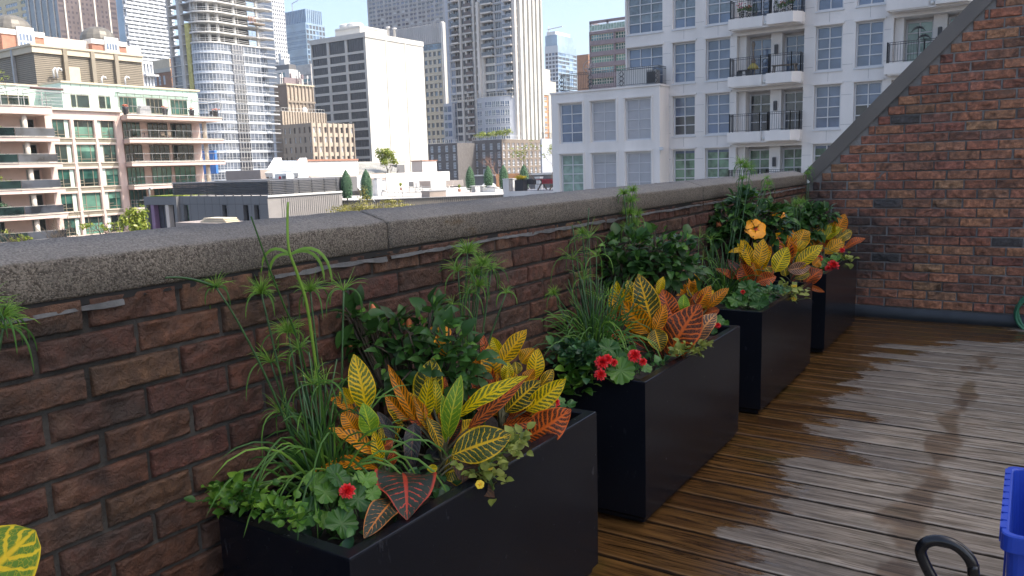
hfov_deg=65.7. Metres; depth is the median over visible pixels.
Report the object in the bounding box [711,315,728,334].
begonia
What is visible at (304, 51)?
window
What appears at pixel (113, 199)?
window
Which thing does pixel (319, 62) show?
window
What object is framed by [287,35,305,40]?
window
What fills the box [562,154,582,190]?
window
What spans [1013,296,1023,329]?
garden hose
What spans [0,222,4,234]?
window
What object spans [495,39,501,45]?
window
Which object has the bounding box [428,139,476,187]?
dark brick building
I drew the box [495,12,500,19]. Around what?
window
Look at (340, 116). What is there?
window
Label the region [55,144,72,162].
window
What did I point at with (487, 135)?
roof tree
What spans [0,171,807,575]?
parapet wall
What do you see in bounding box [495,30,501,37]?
window
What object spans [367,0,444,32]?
concrete slab tower
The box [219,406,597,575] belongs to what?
planter
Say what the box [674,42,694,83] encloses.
window
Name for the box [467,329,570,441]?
croton
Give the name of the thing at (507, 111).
window
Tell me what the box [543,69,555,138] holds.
building
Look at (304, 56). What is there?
window
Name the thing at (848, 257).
yellow bedding
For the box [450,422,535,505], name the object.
yellow bedding
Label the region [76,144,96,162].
window
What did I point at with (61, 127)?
window
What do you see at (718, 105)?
window
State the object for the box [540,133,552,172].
building
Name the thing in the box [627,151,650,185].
window
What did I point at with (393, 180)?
white wall building
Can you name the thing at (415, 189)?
roof railing
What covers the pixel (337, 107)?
window
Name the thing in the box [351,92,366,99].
window
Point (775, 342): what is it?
planter
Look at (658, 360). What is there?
undergrowth
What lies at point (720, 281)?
papyrus
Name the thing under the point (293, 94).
tan plant tower
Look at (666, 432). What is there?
planter
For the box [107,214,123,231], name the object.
window
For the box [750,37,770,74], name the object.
french door
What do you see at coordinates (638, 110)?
window
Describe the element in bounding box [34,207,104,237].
bare tree
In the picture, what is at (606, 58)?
window
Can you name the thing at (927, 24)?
french door
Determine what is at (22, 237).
street tree
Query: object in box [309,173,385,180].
taupe parapet building
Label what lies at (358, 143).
window
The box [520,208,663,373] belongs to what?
papyrus
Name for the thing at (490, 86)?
window
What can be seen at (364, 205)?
budding bush
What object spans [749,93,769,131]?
french door
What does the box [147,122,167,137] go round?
window
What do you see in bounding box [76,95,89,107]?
window
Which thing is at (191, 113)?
terrace flower pot
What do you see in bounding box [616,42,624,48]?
window
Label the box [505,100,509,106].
window
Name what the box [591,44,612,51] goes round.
window
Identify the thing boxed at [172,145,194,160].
window
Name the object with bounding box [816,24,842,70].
window
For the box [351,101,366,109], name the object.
window
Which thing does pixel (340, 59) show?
window
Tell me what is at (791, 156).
french door
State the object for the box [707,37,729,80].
window
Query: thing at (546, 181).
red tablecloth
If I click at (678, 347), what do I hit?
yellow bedding
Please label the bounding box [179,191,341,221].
charcoal building
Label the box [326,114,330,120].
window
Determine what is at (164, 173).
window
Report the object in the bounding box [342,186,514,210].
roof terrace building
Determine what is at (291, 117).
ribbed brown block
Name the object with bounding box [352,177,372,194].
glazed lean to
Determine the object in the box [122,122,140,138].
window
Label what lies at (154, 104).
window
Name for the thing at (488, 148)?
grey brick building
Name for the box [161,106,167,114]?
terrace flower pot
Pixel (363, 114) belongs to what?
window
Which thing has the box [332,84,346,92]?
window
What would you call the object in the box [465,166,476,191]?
topiary
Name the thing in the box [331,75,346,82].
window
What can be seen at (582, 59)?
brown brick tower
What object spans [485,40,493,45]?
window
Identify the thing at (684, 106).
window
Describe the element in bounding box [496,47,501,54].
window
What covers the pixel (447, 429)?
croton
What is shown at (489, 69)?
window
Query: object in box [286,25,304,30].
window
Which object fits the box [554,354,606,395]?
ivy
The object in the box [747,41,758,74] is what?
potted plant
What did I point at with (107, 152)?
window
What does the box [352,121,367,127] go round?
window
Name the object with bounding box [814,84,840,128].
window
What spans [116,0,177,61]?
white striped tower
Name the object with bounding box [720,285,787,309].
undergrowth
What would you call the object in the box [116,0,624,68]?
sky
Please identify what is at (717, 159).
window
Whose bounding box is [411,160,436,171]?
white chimney block
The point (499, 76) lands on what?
window
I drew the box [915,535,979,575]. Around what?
tube handle
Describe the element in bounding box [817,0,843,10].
window
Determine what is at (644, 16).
window
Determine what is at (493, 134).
roof tree
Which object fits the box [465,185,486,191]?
picnic set
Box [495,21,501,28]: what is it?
window
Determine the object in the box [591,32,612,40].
window
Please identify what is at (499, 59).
window
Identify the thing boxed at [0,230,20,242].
street tree
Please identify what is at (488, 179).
topiary
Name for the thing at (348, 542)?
undergrowth
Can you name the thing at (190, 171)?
window
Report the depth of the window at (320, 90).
321.08 m
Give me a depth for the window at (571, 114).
48.88 m
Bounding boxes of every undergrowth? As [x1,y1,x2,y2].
[266,427,510,548]
[611,342,698,369]
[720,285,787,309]
[808,259,843,271]
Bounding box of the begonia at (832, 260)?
[817,248,844,270]
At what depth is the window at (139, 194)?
109.86 m
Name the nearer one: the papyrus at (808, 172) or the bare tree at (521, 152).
the papyrus at (808, 172)
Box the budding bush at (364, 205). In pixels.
[326,185,411,212]
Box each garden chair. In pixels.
[408,182,413,190]
[447,180,452,189]
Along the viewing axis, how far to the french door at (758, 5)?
44.02 m
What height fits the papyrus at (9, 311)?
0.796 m
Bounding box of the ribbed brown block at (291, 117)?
[274,107,326,160]
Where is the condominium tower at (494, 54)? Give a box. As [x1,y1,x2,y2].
[443,0,544,142]
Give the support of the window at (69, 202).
in the pink apartment building at (68, 148)
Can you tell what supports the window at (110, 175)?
in the pink apartment building at (68, 148)
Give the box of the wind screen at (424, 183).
[419,180,430,188]
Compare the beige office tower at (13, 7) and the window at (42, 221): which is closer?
the window at (42, 221)
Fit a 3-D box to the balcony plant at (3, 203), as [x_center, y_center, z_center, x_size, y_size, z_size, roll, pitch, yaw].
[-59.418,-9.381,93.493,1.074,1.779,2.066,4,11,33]
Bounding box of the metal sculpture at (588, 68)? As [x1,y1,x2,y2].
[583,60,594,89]
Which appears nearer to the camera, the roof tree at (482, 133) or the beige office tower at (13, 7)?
the roof tree at (482, 133)
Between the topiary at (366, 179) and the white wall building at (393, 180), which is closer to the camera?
the topiary at (366, 179)
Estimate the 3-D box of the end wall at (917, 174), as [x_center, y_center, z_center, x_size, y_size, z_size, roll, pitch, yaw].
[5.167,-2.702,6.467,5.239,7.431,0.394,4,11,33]
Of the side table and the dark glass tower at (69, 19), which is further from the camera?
the dark glass tower at (69, 19)
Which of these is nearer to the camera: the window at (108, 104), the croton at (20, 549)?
the croton at (20, 549)
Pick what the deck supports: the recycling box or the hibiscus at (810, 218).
the recycling box
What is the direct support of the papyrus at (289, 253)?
in the planter at (539, 517)
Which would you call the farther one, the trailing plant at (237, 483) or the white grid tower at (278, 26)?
the white grid tower at (278, 26)
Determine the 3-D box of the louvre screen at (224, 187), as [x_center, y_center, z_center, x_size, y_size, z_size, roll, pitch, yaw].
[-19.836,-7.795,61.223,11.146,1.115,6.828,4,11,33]
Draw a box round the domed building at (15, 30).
[0,15,143,82]
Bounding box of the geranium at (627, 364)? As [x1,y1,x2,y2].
[594,338,651,384]
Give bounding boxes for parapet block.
[446,180,462,185]
[496,173,519,186]
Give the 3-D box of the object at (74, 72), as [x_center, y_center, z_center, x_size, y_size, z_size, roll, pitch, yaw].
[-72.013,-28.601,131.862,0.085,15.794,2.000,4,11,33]
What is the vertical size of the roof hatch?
0.540 m
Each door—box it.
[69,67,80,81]
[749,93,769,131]
[749,149,768,174]
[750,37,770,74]
[751,0,770,16]
[782,147,801,171]
[783,91,802,129]
[784,34,803,71]
[786,0,804,11]
[905,19,933,61]
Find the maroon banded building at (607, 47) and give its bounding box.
[589,17,625,89]
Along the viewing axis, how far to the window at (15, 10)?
585.67 m
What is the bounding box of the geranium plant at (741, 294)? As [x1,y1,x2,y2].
[725,279,769,309]
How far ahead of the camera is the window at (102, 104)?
104.92 m
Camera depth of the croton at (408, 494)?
2.29 m
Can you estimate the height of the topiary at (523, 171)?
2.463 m
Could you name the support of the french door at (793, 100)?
in the apartment building at (854, 59)
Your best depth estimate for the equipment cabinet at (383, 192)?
71.40 m
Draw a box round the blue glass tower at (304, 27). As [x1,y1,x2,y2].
[285,0,325,65]
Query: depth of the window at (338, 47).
313.26 m
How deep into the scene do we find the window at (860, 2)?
40.30 m
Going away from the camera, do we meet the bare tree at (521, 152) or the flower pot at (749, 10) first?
the flower pot at (749, 10)
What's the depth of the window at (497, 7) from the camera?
263.28 m
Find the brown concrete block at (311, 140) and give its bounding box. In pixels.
[282,122,355,160]
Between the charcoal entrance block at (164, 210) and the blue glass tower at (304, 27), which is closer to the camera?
the charcoal entrance block at (164, 210)
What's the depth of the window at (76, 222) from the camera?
101.03 m
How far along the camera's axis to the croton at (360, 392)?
2.38 m
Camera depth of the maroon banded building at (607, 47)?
146.96 m
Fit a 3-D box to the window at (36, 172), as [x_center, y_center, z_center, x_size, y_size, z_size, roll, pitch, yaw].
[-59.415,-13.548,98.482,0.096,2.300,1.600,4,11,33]
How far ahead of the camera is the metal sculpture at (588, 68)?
48.28 m
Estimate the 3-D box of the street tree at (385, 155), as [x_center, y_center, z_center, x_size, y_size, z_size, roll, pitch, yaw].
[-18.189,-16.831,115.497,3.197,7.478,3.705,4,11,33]
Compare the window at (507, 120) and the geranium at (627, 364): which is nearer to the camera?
the geranium at (627, 364)
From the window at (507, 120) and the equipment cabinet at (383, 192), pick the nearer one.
the equipment cabinet at (383, 192)
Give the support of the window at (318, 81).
in the office block at (369, 83)
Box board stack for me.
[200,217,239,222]
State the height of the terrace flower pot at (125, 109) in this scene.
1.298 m
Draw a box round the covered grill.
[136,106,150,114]
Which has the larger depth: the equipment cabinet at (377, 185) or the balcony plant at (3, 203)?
the balcony plant at (3, 203)
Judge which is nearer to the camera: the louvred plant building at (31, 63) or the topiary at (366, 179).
the topiary at (366, 179)
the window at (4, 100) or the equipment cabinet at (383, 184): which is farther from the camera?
the window at (4, 100)
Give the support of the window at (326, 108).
in the office block at (369, 83)
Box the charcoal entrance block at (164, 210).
[144,195,214,229]
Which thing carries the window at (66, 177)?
in the pink apartment building at (68, 148)
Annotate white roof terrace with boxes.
[502,177,552,196]
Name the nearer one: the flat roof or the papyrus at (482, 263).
the papyrus at (482, 263)
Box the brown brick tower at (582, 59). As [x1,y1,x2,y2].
[577,54,589,90]
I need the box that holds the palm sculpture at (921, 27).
[911,26,929,56]
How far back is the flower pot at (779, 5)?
41.82 m
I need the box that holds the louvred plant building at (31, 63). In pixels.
[0,43,143,85]
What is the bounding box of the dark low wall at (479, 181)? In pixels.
[474,173,552,188]
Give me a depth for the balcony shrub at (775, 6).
42.19 m
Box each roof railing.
[387,187,429,196]
[398,186,431,193]
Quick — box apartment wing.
[550,65,669,192]
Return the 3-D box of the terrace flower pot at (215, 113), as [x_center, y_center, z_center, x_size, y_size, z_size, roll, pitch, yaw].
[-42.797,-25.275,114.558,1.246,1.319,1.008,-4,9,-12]
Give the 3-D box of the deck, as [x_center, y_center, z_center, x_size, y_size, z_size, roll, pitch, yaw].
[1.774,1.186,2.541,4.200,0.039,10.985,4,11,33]
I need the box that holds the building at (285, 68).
[274,59,297,83]
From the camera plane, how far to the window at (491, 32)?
266.09 m
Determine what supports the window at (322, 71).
in the office block at (369, 83)
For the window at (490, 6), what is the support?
in the condominium tower at (494, 54)
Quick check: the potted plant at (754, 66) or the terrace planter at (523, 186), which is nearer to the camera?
the potted plant at (754, 66)
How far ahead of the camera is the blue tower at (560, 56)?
682.74 m
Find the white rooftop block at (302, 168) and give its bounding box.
[265,158,358,177]
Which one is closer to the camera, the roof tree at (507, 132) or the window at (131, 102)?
the window at (131, 102)
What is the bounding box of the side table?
[736,70,750,76]
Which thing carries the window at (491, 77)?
in the condominium tower at (494, 54)
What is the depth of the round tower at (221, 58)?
245.83 m
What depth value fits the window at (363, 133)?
312.80 m
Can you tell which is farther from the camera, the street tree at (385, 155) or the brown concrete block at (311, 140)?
the brown concrete block at (311, 140)
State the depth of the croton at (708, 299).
4.54 m
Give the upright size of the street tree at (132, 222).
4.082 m
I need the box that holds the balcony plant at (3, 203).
[0,201,18,215]
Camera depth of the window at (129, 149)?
109.06 m
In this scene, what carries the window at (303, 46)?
in the blue glass tower at (304, 27)
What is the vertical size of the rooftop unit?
1.350 m
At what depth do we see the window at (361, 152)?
313.91 m
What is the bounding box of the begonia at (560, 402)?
[555,396,576,407]
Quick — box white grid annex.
[278,53,289,64]
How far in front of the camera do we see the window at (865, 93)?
41.03 m
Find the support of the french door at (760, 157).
in the apartment building at (854, 59)
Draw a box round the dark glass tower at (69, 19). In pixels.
[25,0,119,41]
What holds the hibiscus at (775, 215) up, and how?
in the planter at (775, 342)
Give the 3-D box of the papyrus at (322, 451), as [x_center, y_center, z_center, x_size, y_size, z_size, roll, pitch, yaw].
[-0.585,0.325,2.321,0.721,0.799,0.715,4,11,33]
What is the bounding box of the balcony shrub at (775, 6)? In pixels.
[773,0,778,12]
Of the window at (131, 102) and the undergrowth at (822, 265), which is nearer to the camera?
the undergrowth at (822, 265)
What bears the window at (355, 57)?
in the office block at (369, 83)
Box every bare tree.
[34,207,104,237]
[46,225,73,237]
[479,153,503,187]
[509,139,541,177]
[542,144,552,186]
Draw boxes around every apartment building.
[0,80,225,242]
[625,0,972,182]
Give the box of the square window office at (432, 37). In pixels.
[389,21,447,159]
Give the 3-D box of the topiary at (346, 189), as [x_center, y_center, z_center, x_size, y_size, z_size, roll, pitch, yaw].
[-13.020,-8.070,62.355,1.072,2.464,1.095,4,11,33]
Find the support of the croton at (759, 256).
in the planter at (775, 342)
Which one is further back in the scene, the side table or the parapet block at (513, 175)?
the parapet block at (513, 175)
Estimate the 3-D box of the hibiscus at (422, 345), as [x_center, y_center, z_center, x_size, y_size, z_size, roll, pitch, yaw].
[-0.319,0.278,2.729,0.595,0.622,0.361,-1,9,8]
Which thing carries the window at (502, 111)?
in the condominium tower at (494, 54)
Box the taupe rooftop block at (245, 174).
[226,170,272,179]
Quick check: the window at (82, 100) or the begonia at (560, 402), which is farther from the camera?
the window at (82, 100)
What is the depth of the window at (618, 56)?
145.87 m
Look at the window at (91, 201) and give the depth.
102.87 m
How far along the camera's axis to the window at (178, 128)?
114.85 m
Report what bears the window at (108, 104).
in the pink apartment building at (68, 148)
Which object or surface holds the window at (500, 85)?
in the condominium tower at (494, 54)
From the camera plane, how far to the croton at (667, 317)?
3.87 m
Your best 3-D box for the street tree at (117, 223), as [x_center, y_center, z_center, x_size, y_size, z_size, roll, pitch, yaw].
[-23.245,-2.406,46.208,1.948,3.013,1.775,1,9,20]
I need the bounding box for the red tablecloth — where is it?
[536,179,552,183]
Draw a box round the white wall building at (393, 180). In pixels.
[385,171,449,189]
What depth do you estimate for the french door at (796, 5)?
42.99 m
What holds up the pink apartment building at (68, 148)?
on the ground
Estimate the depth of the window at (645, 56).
47.15 m
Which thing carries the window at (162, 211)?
in the charcoal entrance block at (164, 210)
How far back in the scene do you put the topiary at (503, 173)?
73.13 m
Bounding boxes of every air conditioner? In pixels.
[483,186,498,191]
[491,186,499,191]
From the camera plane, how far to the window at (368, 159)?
314.10 m
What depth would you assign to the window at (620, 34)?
145.29 m
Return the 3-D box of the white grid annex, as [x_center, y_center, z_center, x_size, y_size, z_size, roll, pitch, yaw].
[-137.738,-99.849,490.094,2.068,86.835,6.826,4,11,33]
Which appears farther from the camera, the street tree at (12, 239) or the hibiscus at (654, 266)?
the street tree at (12, 239)
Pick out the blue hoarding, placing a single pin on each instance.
(213, 169)
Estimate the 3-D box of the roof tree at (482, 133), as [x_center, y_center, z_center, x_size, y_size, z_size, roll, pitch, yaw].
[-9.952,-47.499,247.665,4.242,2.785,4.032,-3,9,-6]
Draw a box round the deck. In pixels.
[588,316,1023,575]
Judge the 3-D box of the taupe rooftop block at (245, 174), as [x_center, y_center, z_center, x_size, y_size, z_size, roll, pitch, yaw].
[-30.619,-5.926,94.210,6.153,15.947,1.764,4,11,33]
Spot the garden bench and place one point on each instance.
(795, 67)
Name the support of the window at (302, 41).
in the blue glass tower at (304, 27)
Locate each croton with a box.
[0,525,40,575]
[315,354,396,498]
[363,425,510,537]
[385,358,527,472]
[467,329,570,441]
[604,274,716,358]
[676,275,728,314]
[716,239,789,285]
[773,228,823,291]
[810,214,865,257]
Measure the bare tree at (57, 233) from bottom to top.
4.194 m
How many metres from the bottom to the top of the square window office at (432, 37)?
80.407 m
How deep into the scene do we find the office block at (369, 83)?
317.05 m
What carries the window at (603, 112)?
in the apartment wing
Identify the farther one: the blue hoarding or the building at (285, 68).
the building at (285, 68)
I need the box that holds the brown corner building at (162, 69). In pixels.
[150,58,172,87]
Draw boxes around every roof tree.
[473,131,485,137]
[483,132,491,139]
[489,130,502,136]
[497,128,513,135]
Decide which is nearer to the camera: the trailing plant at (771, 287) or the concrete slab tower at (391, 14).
the trailing plant at (771, 287)
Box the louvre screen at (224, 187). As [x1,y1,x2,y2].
[172,177,338,195]
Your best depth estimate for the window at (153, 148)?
112.24 m
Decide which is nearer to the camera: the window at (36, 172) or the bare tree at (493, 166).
the bare tree at (493, 166)
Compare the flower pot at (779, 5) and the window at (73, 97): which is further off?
the window at (73, 97)
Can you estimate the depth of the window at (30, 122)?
97.67 m
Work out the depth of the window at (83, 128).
101.45 m
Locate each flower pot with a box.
[122,104,128,114]
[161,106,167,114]
[188,107,193,115]
[212,109,219,116]
[736,3,746,17]
[743,3,753,16]
[777,0,786,11]
[785,0,794,10]
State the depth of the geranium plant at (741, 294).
5.16 m
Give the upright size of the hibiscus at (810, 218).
0.641 m
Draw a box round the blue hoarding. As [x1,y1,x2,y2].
[202,150,218,173]
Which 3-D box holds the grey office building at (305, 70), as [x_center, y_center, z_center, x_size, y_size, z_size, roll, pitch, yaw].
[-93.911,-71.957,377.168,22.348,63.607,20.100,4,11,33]
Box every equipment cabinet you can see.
[372,177,381,195]
[379,178,385,189]
[381,189,386,195]
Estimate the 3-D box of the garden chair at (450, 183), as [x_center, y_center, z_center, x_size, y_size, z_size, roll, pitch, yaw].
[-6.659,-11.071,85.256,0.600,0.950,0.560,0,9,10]
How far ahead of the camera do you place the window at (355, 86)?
310.29 m
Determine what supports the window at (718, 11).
in the apartment building at (854, 59)
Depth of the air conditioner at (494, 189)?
72.35 m
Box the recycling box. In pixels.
[999,466,1023,575]
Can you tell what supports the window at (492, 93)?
in the condominium tower at (494, 54)
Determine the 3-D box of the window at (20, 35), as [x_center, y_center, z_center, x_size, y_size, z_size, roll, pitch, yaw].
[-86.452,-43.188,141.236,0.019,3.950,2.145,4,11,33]
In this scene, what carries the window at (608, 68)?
in the maroon banded building at (607, 47)
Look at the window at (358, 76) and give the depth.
309.68 m
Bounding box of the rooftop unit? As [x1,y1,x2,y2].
[275,174,293,178]
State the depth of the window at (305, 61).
588.25 m
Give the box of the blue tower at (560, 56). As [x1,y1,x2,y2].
[545,26,576,92]
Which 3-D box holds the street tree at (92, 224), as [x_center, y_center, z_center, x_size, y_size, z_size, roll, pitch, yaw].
[-22.940,-2.316,44.531,2.402,3.114,1.129,-2,9,-4]
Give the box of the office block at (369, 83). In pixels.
[309,23,427,172]
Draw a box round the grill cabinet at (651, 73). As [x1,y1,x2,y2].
[646,69,659,84]
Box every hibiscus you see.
[331,284,506,458]
[594,222,713,297]
[705,184,800,287]
[782,197,842,248]
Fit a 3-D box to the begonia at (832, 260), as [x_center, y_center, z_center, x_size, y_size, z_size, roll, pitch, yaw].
[2.693,-0.227,6.720,0.279,0.218,0.134,-3,9,-7]
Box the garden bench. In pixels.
[771,63,797,72]
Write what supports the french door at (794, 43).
in the apartment building at (854, 59)
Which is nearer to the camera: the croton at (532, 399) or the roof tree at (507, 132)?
the croton at (532, 399)
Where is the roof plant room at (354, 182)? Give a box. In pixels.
[215,176,357,194]
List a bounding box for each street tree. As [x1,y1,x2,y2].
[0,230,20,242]
[0,231,32,241]
[78,220,119,233]
[91,221,122,233]
[118,204,150,231]
[375,147,399,172]
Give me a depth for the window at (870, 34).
40.54 m
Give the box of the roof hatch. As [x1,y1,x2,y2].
[421,190,445,196]
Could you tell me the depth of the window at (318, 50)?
318.70 m
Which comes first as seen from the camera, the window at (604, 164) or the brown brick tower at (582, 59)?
the window at (604, 164)
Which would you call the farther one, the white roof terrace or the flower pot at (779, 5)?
the white roof terrace
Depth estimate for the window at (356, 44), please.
307.88 m
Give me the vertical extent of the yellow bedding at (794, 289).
0.215 m
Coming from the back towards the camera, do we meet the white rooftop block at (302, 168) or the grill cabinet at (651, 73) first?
the white rooftop block at (302, 168)
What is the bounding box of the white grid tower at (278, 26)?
[257,0,287,157]
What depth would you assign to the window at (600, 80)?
148.55 m
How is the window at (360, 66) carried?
in the office block at (369, 83)
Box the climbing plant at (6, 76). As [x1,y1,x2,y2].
[0,69,9,103]
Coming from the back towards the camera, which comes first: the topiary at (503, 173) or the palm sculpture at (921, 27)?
the topiary at (503, 173)
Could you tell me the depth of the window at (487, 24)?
265.79 m
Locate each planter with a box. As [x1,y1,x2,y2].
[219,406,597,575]
[514,175,535,190]
[545,325,739,522]
[714,280,811,412]
[774,254,856,352]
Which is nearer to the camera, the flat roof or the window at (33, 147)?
the flat roof
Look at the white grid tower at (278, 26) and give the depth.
485.94 m
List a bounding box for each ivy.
[542,334,615,384]
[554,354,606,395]
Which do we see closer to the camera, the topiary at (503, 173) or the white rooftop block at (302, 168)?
the topiary at (503, 173)
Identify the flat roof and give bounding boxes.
[175,220,214,226]
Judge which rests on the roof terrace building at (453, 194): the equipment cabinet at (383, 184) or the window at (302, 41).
the equipment cabinet at (383, 184)
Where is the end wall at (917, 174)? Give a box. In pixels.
[805,0,1023,327]
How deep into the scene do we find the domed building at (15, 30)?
147.14 m
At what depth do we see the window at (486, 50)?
267.23 m
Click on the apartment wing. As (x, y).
(617, 135)
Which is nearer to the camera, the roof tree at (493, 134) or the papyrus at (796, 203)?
the papyrus at (796, 203)
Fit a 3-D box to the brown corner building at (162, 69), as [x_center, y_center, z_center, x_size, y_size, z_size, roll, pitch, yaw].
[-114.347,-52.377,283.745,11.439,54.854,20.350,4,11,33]
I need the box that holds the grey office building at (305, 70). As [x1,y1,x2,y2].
[296,64,312,84]
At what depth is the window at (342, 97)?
316.10 m
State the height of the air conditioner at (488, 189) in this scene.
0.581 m
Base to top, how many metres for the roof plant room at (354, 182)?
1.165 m
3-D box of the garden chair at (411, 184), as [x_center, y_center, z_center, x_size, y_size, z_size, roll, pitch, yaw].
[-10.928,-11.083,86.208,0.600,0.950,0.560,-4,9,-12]
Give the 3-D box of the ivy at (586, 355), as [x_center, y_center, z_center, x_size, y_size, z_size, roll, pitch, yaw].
[0.304,0.303,3.622,0.374,0.192,0.290,4,11,33]
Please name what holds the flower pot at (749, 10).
on the apartment building at (854, 59)
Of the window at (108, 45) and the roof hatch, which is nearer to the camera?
the roof hatch
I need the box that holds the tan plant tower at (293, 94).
[274,72,315,111]
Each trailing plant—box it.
[183,469,279,518]
[202,481,313,532]
[754,282,794,298]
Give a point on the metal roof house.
(373, 167)
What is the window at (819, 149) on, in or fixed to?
in the apartment building at (854, 59)
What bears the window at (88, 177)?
in the pink apartment building at (68, 148)
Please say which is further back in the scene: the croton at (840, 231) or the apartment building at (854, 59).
the apartment building at (854, 59)
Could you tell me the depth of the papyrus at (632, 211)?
4.41 m
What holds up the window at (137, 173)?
in the pink apartment building at (68, 148)
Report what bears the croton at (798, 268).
in the planter at (775, 342)
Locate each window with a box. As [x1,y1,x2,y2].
[0,94,29,105]
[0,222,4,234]
[6,2,16,7]
[6,8,17,14]
[19,33,31,44]
[19,119,34,136]
[22,144,38,162]
[26,169,40,188]
[29,194,43,206]
[32,219,46,231]
[52,119,69,137]
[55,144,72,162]
[58,169,75,187]
[60,193,78,211]
[63,218,81,235]
[70,94,76,106]
[73,120,93,137]
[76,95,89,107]
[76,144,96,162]
[79,169,98,186]
[82,192,101,210]
[84,216,103,234]
[97,121,114,137]
[98,96,105,108]
[100,145,116,161]
[102,168,119,185]
[105,96,110,108]
[105,191,121,208]
[106,43,116,51]
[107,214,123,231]
[119,97,136,112]
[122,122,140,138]
[124,145,142,161]
[127,167,145,184]
[129,189,146,206]
[145,98,162,113]
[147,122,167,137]
[149,145,170,160]
[151,166,172,183]
[154,188,173,195]
[158,205,175,227]
[170,100,187,114]
[170,123,192,138]
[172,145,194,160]
[174,166,196,181]
[246,205,248,220]
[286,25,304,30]
[286,30,305,35]
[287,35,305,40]
[287,40,305,45]
[287,45,306,50]
[288,50,306,55]
[290,55,306,60]
[290,60,307,64]
[312,43,326,56]
[313,58,327,66]
[314,67,327,75]
[314,77,328,84]
[315,86,328,93]
[316,96,329,103]
[316,105,330,112]
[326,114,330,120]
[329,40,344,54]
[330,56,344,63]
[331,65,345,73]
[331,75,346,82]
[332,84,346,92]
[333,94,347,101]
[333,103,347,110]
[334,113,348,120]
[347,37,363,51]
[348,53,363,61]
[349,63,364,71]
[349,72,364,80]
[350,82,365,90]
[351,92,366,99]
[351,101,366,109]
[352,111,367,118]
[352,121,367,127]
[355,130,368,137]
[355,140,368,146]
[356,149,369,155]
[358,158,369,161]
[484,5,492,11]
[484,22,492,28]
[485,31,493,37]
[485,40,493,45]
[485,48,493,54]
[486,57,494,64]
[486,66,494,72]
[486,74,494,81]
[486,83,494,89]
[487,91,495,96]
[494,4,500,10]
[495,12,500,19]
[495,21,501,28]
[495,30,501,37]
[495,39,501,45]
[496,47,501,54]
[496,56,502,62]
[496,65,502,71]
[497,73,502,80]
[497,82,503,88]
[500,109,504,114]
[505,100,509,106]
[505,109,509,114]
[505,118,509,123]
[560,103,582,143]
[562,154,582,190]
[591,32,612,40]
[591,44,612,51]
[591,55,612,62]
[591,66,613,73]
[592,77,612,84]
[592,100,615,141]
[593,153,615,188]
[615,31,624,37]
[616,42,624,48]
[616,53,624,60]
[616,65,624,70]
[626,97,650,140]
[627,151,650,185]
[628,0,661,34]
[628,45,662,85]
[674,0,694,28]
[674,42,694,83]
[674,95,694,135]
[674,149,694,180]
[706,93,729,134]
[706,148,728,177]
[707,0,729,24]
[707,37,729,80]
[813,144,830,162]
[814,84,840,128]
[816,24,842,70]
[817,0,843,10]
[854,81,881,120]
[855,20,884,67]
[857,0,884,5]
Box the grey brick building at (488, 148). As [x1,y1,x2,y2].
[472,135,540,174]
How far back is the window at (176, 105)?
114.34 m
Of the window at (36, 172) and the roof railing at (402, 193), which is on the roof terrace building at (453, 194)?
the roof railing at (402, 193)
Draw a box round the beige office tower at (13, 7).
[0,0,26,20]
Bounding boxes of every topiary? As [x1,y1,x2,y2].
[340,170,354,200]
[360,169,374,201]
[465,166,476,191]
[483,166,493,186]
[499,165,508,191]
[519,164,529,188]
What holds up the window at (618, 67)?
in the maroon banded building at (607, 47)
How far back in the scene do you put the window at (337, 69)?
314.56 m
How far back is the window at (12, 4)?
584.67 m
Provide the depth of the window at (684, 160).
46.84 m
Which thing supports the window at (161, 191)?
in the pink apartment building at (68, 148)
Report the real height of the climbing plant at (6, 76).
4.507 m
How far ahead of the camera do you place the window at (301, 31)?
586.10 m
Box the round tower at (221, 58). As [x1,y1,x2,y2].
[164,0,282,191]
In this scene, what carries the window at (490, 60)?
in the condominium tower at (494, 54)
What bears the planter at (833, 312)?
on the deck
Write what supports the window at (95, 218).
in the pink apartment building at (68, 148)
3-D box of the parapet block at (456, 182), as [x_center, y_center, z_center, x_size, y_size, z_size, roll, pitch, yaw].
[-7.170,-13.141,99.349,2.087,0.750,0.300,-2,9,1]
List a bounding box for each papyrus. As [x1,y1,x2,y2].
[0,281,38,370]
[165,269,450,539]
[250,202,331,419]
[439,238,516,425]
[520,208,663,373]
[616,184,646,276]
[694,155,775,303]
[768,194,834,265]
[803,165,822,204]
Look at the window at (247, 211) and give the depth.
56.94 m
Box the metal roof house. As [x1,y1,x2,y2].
[358,161,404,173]
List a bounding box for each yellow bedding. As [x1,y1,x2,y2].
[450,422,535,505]
[668,338,713,357]
[778,277,810,302]
[833,251,858,268]
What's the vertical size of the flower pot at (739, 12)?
0.837 m
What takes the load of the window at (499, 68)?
in the condominium tower at (494, 54)
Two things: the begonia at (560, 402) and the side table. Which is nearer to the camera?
the begonia at (560, 402)
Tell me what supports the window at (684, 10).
in the apartment building at (854, 59)
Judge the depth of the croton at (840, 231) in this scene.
7.03 m
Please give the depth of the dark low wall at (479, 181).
145.15 m
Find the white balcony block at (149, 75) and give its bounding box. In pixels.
[142,61,158,86]
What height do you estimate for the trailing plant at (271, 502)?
0.093 m
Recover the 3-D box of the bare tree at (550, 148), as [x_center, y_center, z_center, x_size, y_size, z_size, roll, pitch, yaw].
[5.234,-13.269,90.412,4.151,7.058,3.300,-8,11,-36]

